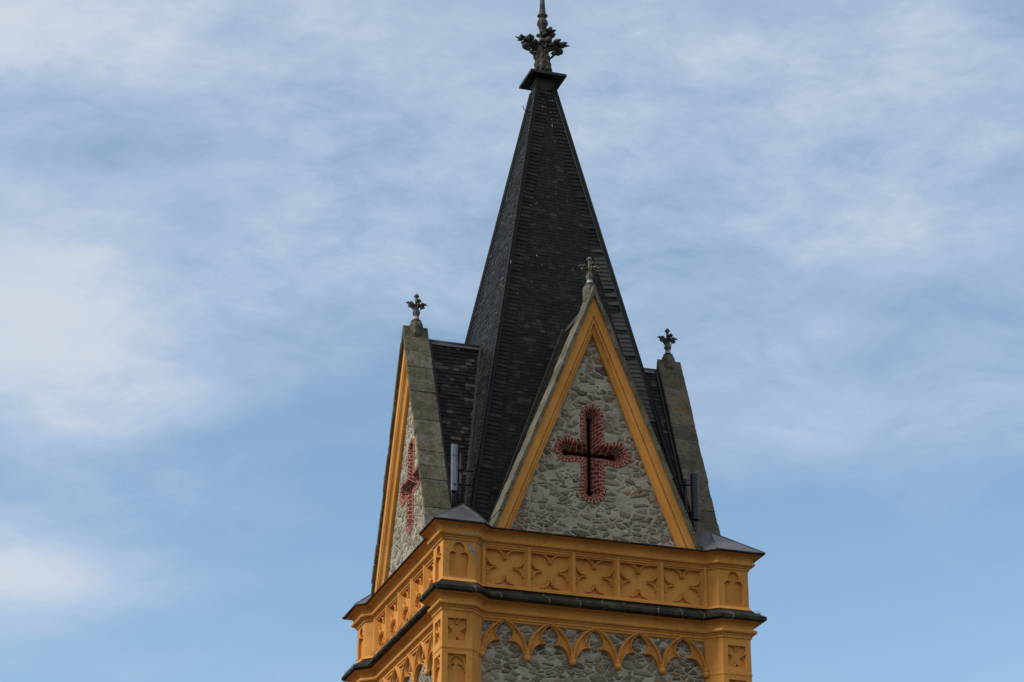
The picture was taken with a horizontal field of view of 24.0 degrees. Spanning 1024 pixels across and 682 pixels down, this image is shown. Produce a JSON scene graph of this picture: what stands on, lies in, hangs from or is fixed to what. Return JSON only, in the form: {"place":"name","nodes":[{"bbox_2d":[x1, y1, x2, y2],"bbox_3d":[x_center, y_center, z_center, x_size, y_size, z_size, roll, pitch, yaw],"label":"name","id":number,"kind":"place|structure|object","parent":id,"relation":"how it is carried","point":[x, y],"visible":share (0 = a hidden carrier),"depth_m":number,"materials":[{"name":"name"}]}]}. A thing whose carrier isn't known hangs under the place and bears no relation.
{"place":"outdoors","nodes":[
{"label":"outdoors","id":0,"kind":"place"},
{"bbox_2d":[0,0,1023,681],"label":"sky","id":1,"kind":"structure","parent":0,"point":[220,220],"materials":[{"name":"blue"}]},
{"bbox_2d":[341,0,766,681],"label":"church tower","id":2,"kind":"structure","parent":0,"point":[563,542],"depth_m":53.50,"materials":[{"name":"stone"}]},
{"bbox_2d":[371,610,416,655],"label":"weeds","id":3,"kind":"object","parent":2,"relation":"on","point":[396,628],"visible":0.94,"depth_m":53.80,"materials":[{"name":"plant"}]},
{"bbox_2d":[450,443,473,507],"bbox_3d":[-1.107,3.030,52.873,0.585,1.549,0.203,14,-28,-30],"label":"panel antenna","id":4,"kind":"object","parent":2,"relation":"attached to","point":[454,470],"visible":0.95,"depth_m":52.82,"materials":[{"name":"metal"}]},
{"bbox_2d":[679,473,699,530],"bbox_3d":[3.991,3.688,54.272,0.458,1.475,0.158,3,-24,-7],"label":"tube antenna","id":5,"kind":"object","parent":2,"relation":"on","point":[694,485],"visible":0.94,"depth_m":54.31,"materials":[{"name":"metal"}]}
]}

